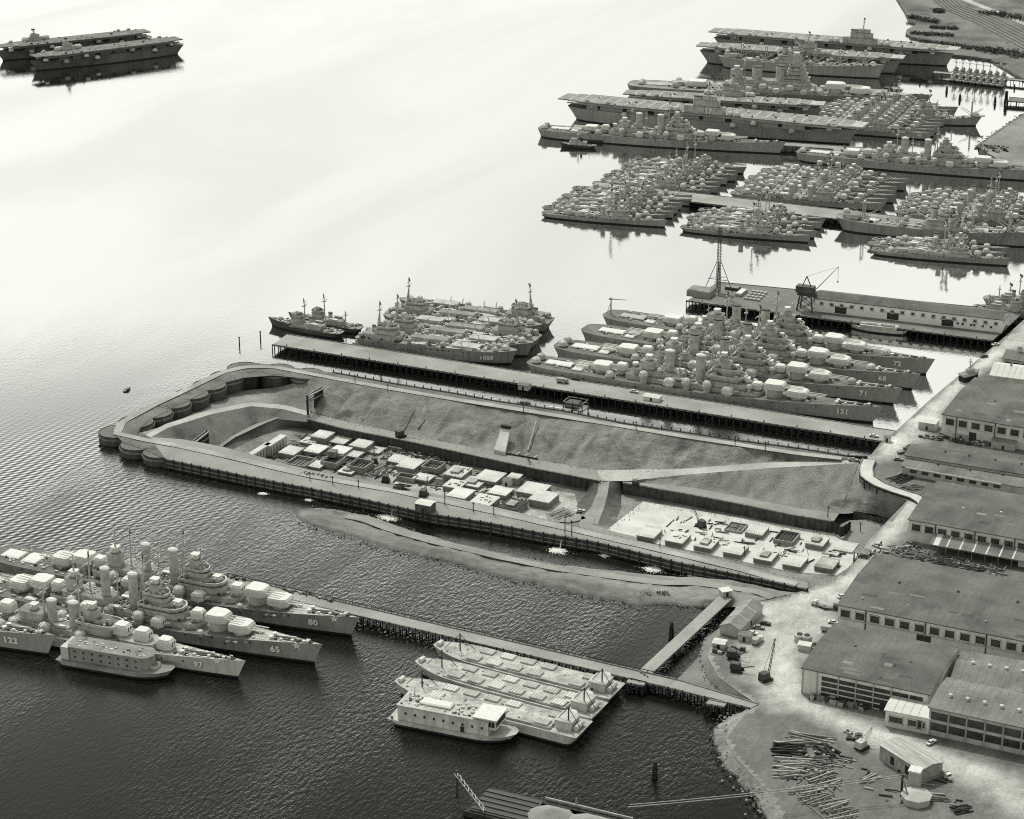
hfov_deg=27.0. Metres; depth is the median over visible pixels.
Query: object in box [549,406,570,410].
gangway
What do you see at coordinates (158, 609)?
light cruiser
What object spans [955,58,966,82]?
landing craft
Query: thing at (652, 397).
hut
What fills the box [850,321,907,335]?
covered barge
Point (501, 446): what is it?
concrete chute
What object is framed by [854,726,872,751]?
crawler crane
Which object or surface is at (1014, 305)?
coastal ship
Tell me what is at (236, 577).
scrap heap
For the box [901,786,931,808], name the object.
settling tank
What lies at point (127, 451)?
cofferdam cell
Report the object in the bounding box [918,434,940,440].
scrap heap
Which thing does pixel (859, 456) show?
sheet pile wall
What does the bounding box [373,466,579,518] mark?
concrete invert
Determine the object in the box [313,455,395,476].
scrap heap
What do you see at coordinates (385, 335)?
landing ship
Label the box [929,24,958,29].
shrub row
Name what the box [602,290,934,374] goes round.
heavy cruiser
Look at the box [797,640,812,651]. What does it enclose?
storage box
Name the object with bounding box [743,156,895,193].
destroyer
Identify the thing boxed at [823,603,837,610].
parked truck
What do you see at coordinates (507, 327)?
landing ship
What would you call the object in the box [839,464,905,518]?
bank
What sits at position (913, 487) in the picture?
timber stack
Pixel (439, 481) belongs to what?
timber stack
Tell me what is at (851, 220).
cargo ship
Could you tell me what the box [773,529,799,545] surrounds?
concrete footing
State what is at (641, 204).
destroyer escort
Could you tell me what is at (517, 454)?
timber grillage
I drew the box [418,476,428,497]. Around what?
crawler crane
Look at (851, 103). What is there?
destroyer
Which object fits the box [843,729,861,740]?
scrap heap
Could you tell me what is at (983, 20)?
railway track
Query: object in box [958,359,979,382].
cradled launch
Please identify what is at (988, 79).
landing craft
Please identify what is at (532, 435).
slope pipe
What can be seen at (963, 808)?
timber stack
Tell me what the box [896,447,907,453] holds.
parked truck
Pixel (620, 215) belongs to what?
destroyer escort
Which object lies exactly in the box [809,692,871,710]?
scrap heap
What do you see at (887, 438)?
hut
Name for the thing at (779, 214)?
destroyer escort
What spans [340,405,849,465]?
rubble
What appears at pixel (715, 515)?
rubble
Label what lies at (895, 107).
destroyer
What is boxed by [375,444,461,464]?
scrap heap
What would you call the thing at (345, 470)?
concrete footing
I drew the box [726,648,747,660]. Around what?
crawler crane
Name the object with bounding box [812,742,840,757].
timber stack
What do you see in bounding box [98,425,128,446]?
cofferdam cell
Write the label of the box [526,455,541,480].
crawler crane
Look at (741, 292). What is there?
cargo stack
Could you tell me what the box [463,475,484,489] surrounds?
concrete footing
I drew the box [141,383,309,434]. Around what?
bank
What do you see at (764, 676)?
crawler crane
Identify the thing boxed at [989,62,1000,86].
landing craft
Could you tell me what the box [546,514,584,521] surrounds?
floor track
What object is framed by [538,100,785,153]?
heavy cruiser
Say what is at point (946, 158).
heavy cruiser
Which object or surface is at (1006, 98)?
mooring dolphin
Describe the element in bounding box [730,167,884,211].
destroyer
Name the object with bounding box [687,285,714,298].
cargo stack
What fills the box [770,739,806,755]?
timber stack
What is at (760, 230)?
destroyer escort
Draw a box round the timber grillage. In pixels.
[506,450,537,459]
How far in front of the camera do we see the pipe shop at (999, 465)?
1058.34 m
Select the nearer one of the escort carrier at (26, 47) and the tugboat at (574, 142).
the tugboat at (574, 142)
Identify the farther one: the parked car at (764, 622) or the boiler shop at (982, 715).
the parked car at (764, 622)
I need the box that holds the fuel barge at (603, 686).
[433,633,624,702]
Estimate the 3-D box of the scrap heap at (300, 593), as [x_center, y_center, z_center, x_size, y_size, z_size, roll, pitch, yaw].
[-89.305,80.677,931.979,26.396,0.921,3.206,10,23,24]
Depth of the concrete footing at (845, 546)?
1019.11 m
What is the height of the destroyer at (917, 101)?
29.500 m
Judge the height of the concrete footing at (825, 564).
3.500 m
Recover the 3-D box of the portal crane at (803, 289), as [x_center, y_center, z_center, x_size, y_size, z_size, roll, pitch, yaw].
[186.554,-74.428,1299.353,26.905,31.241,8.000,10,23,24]
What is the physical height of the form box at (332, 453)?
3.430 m
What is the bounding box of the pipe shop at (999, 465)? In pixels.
[904,444,1023,477]
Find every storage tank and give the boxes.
[794,632,803,642]
[802,633,811,641]
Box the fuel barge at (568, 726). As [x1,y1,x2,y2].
[394,669,592,745]
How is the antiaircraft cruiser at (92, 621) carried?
on the water
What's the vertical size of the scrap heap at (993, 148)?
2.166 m
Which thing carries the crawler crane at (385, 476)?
on the concrete invert at (567, 501)
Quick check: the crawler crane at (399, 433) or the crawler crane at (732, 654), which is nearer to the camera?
the crawler crane at (732, 654)
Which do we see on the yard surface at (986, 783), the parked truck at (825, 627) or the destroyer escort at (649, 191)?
the parked truck at (825, 627)
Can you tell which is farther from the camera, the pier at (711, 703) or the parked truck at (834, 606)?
the parked truck at (834, 606)
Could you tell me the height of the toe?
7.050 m
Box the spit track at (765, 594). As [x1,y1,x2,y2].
[344,514,774,598]
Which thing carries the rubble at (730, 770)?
on the beach
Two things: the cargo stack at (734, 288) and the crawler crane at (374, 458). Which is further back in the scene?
the cargo stack at (734, 288)
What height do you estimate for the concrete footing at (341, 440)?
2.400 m
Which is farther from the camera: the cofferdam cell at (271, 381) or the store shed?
the cofferdam cell at (271, 381)
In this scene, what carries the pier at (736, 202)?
in the water
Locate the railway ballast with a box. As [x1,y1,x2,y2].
[932,0,1023,50]
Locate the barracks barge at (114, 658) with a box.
[55,636,174,678]
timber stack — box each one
[300,471,331,477]
[361,463,388,476]
[374,454,409,472]
[393,483,412,490]
[428,479,448,486]
[546,507,573,520]
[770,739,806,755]
[772,755,813,773]
[772,767,801,778]
[785,729,836,746]
[789,756,829,769]
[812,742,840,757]
[859,773,881,782]
[886,473,914,483]
[898,484,923,490]
[901,548,929,561]
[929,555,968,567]
[930,792,949,801]
[949,804,972,814]
[962,565,985,572]
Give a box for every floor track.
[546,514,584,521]
[579,514,637,539]
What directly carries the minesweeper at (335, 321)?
on the water
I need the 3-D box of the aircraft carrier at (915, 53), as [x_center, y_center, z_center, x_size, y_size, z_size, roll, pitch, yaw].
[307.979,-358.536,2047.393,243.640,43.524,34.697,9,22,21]
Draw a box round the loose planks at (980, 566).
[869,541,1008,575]
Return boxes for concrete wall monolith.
[249,442,268,457]
[264,434,286,456]
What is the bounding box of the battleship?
[627,46,932,101]
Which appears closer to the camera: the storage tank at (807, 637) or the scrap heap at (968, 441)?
the storage tank at (807, 637)
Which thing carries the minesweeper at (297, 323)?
on the water
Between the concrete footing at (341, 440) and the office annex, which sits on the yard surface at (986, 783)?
the office annex
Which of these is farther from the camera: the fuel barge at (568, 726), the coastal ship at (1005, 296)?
the coastal ship at (1005, 296)
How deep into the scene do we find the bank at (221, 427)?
1150.63 m
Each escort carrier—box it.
[0,28,151,60]
[29,36,183,70]
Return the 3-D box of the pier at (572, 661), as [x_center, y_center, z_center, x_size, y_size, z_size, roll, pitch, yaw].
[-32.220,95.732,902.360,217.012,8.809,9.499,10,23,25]
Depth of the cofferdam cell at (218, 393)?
1175.03 m
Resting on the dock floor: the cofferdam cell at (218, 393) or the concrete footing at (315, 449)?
the concrete footing at (315, 449)
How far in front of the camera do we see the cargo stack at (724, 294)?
1332.12 m
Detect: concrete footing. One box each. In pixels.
[278,444,304,458]
[285,455,315,468]
[299,436,316,445]
[303,443,329,455]
[307,459,326,470]
[310,429,334,443]
[320,454,345,469]
[328,435,352,445]
[331,444,352,455]
[337,466,355,475]
[345,449,364,459]
[347,458,373,474]
[349,438,374,454]
[367,446,385,454]
[385,453,410,464]
[388,444,401,450]
[396,457,425,472]
[396,472,417,483]
[412,472,435,483]
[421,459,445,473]
[442,478,467,491]
[443,465,472,480]
[446,486,475,500]
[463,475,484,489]
[470,493,500,506]
[474,469,506,486]
[487,484,513,499]
[498,497,527,512]
[507,472,522,486]
[515,481,551,497]
[528,489,559,509]
[636,525,662,542]
[664,531,691,547]
[693,535,719,552]
[723,542,749,559]
[724,521,747,533]
[744,523,769,539]
[753,548,779,565]
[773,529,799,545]
[782,553,808,571]
[805,534,829,550]
[814,555,840,573]
[833,540,858,553]
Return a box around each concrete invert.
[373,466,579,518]
[608,502,859,575]
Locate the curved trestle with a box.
[859,458,922,503]
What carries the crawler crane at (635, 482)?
on the bench
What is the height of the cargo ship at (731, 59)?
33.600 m
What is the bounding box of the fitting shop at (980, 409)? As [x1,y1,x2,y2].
[941,377,1023,449]
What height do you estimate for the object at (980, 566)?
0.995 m
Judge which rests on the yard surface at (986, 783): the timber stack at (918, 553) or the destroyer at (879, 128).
the timber stack at (918, 553)
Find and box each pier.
[227,573,676,696]
[272,334,895,447]
[587,181,989,226]
[625,678,645,695]
[637,596,731,676]
[667,679,758,713]
[686,282,1021,346]
[704,699,726,716]
[784,142,876,152]
[932,70,1023,85]
[1007,97,1023,106]
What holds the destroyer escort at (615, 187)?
on the water
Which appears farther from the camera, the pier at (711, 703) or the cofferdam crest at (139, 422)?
the cofferdam crest at (139, 422)
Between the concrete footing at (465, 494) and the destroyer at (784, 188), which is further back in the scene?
the destroyer at (784, 188)
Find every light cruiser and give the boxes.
[0,527,359,635]
[0,550,322,662]
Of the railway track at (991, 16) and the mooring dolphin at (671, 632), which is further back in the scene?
the railway track at (991, 16)
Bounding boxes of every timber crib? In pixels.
[788,783,829,808]
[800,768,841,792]
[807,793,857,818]
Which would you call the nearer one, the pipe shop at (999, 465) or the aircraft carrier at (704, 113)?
the pipe shop at (999, 465)
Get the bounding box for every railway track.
[933,0,1023,48]
[938,0,1023,45]
[942,0,1023,41]
[946,0,1023,38]
[951,0,1023,35]
[955,0,1023,32]
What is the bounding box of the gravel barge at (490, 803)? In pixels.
[454,771,632,818]
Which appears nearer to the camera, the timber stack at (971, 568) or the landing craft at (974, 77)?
the timber stack at (971, 568)
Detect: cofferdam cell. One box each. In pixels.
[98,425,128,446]
[118,415,154,431]
[119,437,155,459]
[140,405,173,428]
[142,444,169,466]
[158,396,191,420]
[176,388,209,411]
[193,379,226,402]
[210,370,243,394]
[227,362,260,390]
[261,363,293,388]
[290,368,321,383]
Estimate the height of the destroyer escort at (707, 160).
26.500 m
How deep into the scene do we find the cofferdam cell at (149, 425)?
1123.90 m
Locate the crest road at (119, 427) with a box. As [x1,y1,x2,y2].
[113,365,841,584]
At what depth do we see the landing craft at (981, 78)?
1939.56 m
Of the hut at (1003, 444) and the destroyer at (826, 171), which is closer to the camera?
the hut at (1003, 444)
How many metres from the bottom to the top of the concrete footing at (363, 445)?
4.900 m
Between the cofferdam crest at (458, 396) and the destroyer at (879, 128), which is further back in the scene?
the destroyer at (879, 128)
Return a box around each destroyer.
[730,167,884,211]
[734,164,888,206]
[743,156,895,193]
[743,160,896,203]
[748,152,898,193]
[757,149,907,190]
[760,145,909,181]
[815,95,937,133]
[819,92,943,128]
[820,83,952,114]
[820,86,948,116]
[820,89,946,126]
[824,98,936,136]
[825,80,956,115]
[839,101,932,139]
[850,77,957,109]
[894,186,1023,227]
[896,181,1023,219]
[900,177,1023,214]
[906,173,1023,209]
[909,169,1023,205]
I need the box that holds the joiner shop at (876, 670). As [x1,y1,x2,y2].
[801,624,958,710]
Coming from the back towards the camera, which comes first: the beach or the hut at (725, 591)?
the hut at (725, 591)
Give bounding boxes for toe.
[222,419,307,448]
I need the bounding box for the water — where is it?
[0,0,1023,818]
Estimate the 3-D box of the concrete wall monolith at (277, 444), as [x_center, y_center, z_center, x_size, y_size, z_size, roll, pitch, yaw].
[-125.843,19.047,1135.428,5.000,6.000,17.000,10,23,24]
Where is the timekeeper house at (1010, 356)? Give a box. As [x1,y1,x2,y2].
[1002,345,1023,364]
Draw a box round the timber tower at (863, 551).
[853,547,871,562]
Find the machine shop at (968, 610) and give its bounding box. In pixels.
[837,553,1023,659]
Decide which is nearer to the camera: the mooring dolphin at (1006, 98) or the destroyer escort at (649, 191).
the destroyer escort at (649, 191)
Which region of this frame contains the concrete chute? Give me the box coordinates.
[494,424,510,454]
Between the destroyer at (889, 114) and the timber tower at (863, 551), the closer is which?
the timber tower at (863, 551)
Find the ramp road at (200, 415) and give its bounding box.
[146,402,309,436]
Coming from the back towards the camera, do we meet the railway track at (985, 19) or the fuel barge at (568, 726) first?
the railway track at (985, 19)
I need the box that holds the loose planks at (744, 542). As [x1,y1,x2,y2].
[664,516,845,566]
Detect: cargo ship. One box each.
[718,37,884,78]
[836,195,1023,246]
[892,89,984,125]
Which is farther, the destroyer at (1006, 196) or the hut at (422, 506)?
the destroyer at (1006, 196)
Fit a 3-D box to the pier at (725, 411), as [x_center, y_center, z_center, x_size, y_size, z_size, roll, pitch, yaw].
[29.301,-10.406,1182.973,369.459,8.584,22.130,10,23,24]
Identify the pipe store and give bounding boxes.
[901,458,1023,494]
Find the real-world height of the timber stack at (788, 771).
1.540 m
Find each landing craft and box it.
[948,58,959,81]
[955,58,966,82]
[962,59,972,83]
[969,60,980,84]
[976,61,986,84]
[983,61,993,85]
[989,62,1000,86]
[996,63,1008,87]
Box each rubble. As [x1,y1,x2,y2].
[298,522,703,609]
[299,505,698,576]
[310,414,685,472]
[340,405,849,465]
[601,502,847,540]
[695,609,730,690]
[709,709,765,818]
[720,711,772,807]
[975,114,1021,145]
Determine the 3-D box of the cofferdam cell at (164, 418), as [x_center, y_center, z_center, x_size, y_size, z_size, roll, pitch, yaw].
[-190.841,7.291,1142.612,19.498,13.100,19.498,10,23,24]
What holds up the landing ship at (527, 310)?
on the water
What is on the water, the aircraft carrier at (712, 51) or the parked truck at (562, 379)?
the aircraft carrier at (712, 51)
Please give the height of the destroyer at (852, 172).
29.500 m
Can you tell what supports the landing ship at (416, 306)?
on the water
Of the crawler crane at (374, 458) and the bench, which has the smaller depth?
the bench
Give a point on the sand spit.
(334, 520)
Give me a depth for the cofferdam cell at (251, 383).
1203.92 m
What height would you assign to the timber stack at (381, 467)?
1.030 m
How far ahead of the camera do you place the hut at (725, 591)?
930.56 m
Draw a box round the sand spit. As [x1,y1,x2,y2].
[295,508,794,607]
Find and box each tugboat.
[560,132,596,148]
[575,126,603,142]
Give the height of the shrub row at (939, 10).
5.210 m
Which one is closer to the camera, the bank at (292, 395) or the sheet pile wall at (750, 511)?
the sheet pile wall at (750, 511)
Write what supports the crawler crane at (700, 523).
on the concrete invert at (651, 515)
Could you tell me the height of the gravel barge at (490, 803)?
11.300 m
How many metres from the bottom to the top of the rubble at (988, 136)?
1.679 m
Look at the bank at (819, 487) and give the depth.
1067.78 m
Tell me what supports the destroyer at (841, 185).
on the water
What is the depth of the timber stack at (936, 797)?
772.10 m
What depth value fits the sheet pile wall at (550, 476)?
1118.67 m
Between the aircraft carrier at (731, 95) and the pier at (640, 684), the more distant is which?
the aircraft carrier at (731, 95)
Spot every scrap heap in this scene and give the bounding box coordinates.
[214,571,245,580]
[282,588,334,601]
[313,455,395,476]
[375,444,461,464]
[467,486,526,500]
[712,645,745,657]
[806,761,830,772]
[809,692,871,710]
[811,746,835,764]
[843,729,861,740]
[898,540,922,554]
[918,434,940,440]
[938,432,993,448]
[974,143,1011,152]
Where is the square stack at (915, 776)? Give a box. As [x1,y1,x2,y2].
[908,765,923,786]
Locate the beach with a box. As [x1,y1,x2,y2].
[713,705,779,818]
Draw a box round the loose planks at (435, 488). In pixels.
[284,443,532,502]
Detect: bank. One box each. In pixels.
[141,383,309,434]
[152,406,308,445]
[307,379,845,469]
[626,463,858,513]
[699,628,748,699]
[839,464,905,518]
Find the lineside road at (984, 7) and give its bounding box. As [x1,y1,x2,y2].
[963,0,1023,24]
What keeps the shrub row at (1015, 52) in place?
on the shore ground at (969, 33)
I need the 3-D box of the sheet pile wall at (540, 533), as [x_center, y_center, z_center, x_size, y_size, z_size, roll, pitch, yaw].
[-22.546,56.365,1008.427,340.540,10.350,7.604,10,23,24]
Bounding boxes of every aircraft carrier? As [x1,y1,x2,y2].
[558,82,868,143]
[623,74,825,115]
[696,31,905,73]
[708,18,960,65]
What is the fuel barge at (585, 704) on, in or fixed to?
on the water
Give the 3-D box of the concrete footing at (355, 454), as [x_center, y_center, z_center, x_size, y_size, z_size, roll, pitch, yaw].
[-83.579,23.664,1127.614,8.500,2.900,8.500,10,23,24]
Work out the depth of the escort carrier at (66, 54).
2021.11 m
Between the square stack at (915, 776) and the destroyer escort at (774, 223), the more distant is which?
the destroyer escort at (774, 223)
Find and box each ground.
[708,116,1023,818]
[897,0,1023,78]
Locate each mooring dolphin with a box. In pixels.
[652,761,657,779]
[668,622,673,639]
[1004,91,1007,103]
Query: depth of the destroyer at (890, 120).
1754.74 m
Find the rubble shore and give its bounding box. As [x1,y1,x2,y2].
[977,113,1023,145]
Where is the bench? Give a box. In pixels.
[628,482,837,519]
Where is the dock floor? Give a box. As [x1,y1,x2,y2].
[235,402,867,588]
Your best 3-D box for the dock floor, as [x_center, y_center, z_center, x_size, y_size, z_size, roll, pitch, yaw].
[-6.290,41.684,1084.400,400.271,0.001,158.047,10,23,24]
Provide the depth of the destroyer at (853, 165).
1607.58 m
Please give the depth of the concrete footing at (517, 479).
1090.75 m
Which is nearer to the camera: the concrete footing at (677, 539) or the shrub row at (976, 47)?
the concrete footing at (677, 539)
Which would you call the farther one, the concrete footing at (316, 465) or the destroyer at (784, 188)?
the destroyer at (784, 188)
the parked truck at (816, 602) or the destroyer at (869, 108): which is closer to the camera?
the parked truck at (816, 602)
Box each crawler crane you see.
[371,434,377,464]
[381,449,389,482]
[395,412,414,438]
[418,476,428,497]
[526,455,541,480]
[632,478,645,485]
[692,507,706,528]
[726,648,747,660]
[729,660,754,673]
[758,638,775,683]
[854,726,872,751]
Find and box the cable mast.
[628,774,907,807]
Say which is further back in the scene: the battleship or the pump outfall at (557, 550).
the battleship
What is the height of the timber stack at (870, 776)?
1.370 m
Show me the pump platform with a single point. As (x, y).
(578, 406)
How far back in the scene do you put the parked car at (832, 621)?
905.58 m
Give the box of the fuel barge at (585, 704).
[415,650,607,720]
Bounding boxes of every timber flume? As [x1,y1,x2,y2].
[192,430,209,443]
[305,387,323,414]
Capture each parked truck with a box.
[556,377,568,383]
[751,635,763,645]
[811,599,825,608]
[820,624,831,632]
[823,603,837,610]
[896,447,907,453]
[941,767,952,780]
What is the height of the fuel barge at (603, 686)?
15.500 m
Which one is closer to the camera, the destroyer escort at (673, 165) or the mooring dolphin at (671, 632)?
the mooring dolphin at (671, 632)
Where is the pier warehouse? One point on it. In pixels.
(937, 314)
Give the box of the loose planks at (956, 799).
[858,768,962,805]
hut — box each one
[414,498,436,523]
[502,477,512,486]
[517,382,531,390]
[643,393,662,402]
[712,638,727,649]
[718,586,732,596]
[719,598,762,636]
[737,630,753,642]
[879,736,943,782]
[884,435,891,442]
[918,416,939,430]
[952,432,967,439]
[991,437,1016,450]
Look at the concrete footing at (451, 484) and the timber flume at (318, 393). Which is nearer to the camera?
the concrete footing at (451, 484)
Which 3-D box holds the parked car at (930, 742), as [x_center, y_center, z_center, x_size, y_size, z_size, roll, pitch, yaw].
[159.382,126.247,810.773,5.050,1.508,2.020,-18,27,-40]
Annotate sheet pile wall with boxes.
[159,437,801,580]
[165,458,806,594]
[306,418,600,488]
[332,372,867,474]
[623,482,833,532]
[831,521,850,536]
[853,511,887,523]
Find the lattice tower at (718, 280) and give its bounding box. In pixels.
[705,227,732,295]
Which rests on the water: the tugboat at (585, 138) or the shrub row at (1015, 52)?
the tugboat at (585, 138)
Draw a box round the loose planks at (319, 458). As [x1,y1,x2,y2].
[266,434,361,469]
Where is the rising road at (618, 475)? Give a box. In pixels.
[597,460,857,480]
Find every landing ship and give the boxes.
[355,301,516,363]
[383,294,533,355]
[383,299,541,349]
[385,277,541,331]
[399,283,554,332]
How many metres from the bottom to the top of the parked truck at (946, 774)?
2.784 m
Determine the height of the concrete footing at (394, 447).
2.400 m
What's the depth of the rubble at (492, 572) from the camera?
960.17 m
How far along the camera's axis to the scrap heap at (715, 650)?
881.48 m
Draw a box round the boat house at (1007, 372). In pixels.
[989,362,1023,384]
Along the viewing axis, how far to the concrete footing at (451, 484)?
1086.03 m
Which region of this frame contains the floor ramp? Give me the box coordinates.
[583,479,609,523]
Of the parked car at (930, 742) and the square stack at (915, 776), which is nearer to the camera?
the square stack at (915, 776)
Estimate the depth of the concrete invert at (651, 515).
1036.35 m
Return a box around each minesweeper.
[269,298,343,338]
[288,293,363,333]
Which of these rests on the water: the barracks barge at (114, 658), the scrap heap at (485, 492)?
the barracks barge at (114, 658)
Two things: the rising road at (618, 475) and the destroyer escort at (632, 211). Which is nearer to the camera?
the rising road at (618, 475)
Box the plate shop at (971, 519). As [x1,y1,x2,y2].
[907,481,1023,566]
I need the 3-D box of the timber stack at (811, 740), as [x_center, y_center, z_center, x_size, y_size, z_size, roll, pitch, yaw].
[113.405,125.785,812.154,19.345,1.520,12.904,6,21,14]
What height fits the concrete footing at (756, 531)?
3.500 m
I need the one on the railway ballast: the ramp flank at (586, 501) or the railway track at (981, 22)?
the railway track at (981, 22)
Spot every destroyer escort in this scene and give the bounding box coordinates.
[541,188,666,227]
[542,183,666,219]
[551,179,674,218]
[556,180,679,214]
[561,171,683,209]
[570,168,691,206]
[572,164,692,196]
[592,164,711,193]
[600,156,719,193]
[603,152,721,185]
[610,148,728,184]
[620,150,737,181]
[623,141,738,174]
[630,138,746,173]
[680,202,811,242]
[686,198,814,229]
[687,198,817,238]
[694,190,822,229]
[698,185,825,224]
[867,218,1006,256]
[871,229,1011,265]
[872,214,1009,254]
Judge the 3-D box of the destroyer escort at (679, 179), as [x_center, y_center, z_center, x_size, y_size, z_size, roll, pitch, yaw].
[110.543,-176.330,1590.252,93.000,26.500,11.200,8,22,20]
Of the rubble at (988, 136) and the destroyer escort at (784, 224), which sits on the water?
the destroyer escort at (784, 224)
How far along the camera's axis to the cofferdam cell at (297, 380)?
1190.38 m
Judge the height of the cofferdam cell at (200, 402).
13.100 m
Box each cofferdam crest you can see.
[112,363,331,456]
[150,437,807,587]
[308,373,860,461]
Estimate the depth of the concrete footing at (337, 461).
1115.18 m
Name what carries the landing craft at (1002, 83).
on the water
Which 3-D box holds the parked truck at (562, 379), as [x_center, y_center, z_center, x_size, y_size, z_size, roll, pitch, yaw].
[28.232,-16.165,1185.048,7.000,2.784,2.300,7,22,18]
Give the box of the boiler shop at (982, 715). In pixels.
[928,677,1023,755]
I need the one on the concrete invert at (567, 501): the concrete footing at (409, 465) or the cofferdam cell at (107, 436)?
the concrete footing at (409, 465)
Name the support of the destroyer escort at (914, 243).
on the water
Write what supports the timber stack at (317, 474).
on the crest road at (119, 427)
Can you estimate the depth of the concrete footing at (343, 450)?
1130.05 m
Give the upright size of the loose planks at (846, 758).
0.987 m
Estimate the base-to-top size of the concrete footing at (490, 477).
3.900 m
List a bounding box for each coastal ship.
[973,282,1023,318]
[983,274,1023,308]
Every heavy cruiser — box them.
[0,618,55,654]
[527,334,881,422]
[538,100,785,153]
[553,318,902,403]
[581,303,920,389]
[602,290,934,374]
[796,125,1023,180]
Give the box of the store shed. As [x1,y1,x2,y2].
[951,650,1023,692]
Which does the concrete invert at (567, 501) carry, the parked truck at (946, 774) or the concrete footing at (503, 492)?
the concrete footing at (503, 492)
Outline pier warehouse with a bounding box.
[813,290,1007,332]
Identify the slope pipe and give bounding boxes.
[527,420,536,450]
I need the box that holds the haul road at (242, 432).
[219,417,279,445]
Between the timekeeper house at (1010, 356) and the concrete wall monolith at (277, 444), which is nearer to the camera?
the concrete wall monolith at (277, 444)
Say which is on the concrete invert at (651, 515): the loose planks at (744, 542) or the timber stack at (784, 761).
the loose planks at (744, 542)
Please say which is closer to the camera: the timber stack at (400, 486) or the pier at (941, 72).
the timber stack at (400, 486)
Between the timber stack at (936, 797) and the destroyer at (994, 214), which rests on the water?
the destroyer at (994, 214)
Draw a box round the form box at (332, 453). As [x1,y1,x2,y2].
[327,448,337,457]
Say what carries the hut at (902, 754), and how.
on the yard surface at (986, 783)
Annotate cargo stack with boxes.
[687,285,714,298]
[718,292,733,297]
[725,285,740,290]
[735,288,747,296]
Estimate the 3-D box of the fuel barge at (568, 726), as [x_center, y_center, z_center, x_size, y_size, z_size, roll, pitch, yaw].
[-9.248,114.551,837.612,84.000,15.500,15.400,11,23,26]
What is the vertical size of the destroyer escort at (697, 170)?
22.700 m
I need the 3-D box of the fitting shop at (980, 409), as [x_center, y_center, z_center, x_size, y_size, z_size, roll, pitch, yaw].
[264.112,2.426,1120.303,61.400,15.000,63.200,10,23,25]
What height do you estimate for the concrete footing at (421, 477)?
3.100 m
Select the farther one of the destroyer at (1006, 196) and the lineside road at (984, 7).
the lineside road at (984, 7)
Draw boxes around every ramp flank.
[569,480,598,516]
[598,481,620,523]
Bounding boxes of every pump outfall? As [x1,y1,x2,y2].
[377,510,400,520]
[542,540,573,555]
[634,565,664,573]
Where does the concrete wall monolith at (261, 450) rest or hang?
on the dock floor
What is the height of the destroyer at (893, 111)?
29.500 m
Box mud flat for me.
[678,656,716,689]
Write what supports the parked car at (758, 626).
on the yard surface at (986, 783)
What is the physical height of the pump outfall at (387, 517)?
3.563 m
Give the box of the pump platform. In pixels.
[563,396,588,414]
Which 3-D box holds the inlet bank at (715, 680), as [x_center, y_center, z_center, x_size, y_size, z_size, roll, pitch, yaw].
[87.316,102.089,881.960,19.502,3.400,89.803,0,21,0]
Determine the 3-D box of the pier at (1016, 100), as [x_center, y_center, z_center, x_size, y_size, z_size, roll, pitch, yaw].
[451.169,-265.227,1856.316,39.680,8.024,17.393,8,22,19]
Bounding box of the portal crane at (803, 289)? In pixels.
[795,267,838,312]
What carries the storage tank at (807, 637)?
on the yard surface at (986, 783)
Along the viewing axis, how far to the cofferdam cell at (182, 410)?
1148.56 m
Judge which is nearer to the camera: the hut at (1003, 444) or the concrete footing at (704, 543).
the concrete footing at (704, 543)
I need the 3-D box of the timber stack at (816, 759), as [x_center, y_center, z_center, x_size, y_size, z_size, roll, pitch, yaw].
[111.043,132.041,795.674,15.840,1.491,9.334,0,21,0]
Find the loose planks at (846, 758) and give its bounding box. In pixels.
[779,747,855,790]
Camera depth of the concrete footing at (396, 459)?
1118.87 m
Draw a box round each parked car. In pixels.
[747,630,758,635]
[753,624,764,629]
[759,620,770,625]
[828,619,837,623]
[848,457,858,461]
[925,738,936,745]
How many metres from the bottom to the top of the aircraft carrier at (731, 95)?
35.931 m
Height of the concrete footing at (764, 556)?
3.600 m
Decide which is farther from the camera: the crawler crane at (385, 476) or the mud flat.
the crawler crane at (385, 476)
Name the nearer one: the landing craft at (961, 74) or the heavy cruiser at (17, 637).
the heavy cruiser at (17, 637)
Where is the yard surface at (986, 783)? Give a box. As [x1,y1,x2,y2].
[710,322,1023,818]
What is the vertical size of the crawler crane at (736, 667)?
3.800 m
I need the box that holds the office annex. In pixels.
[884,696,930,733]
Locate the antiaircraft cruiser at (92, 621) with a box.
[0,576,244,677]
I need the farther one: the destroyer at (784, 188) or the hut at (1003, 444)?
the destroyer at (784, 188)
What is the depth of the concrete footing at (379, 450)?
1133.30 m
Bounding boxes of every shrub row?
[906,14,940,22]
[909,31,953,35]
[919,38,1003,53]
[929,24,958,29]
[930,8,947,12]
[977,10,1023,21]
[980,46,1023,58]
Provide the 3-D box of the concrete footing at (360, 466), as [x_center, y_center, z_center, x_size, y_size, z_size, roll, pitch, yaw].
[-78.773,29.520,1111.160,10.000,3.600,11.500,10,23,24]
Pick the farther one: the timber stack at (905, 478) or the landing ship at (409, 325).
the landing ship at (409, 325)

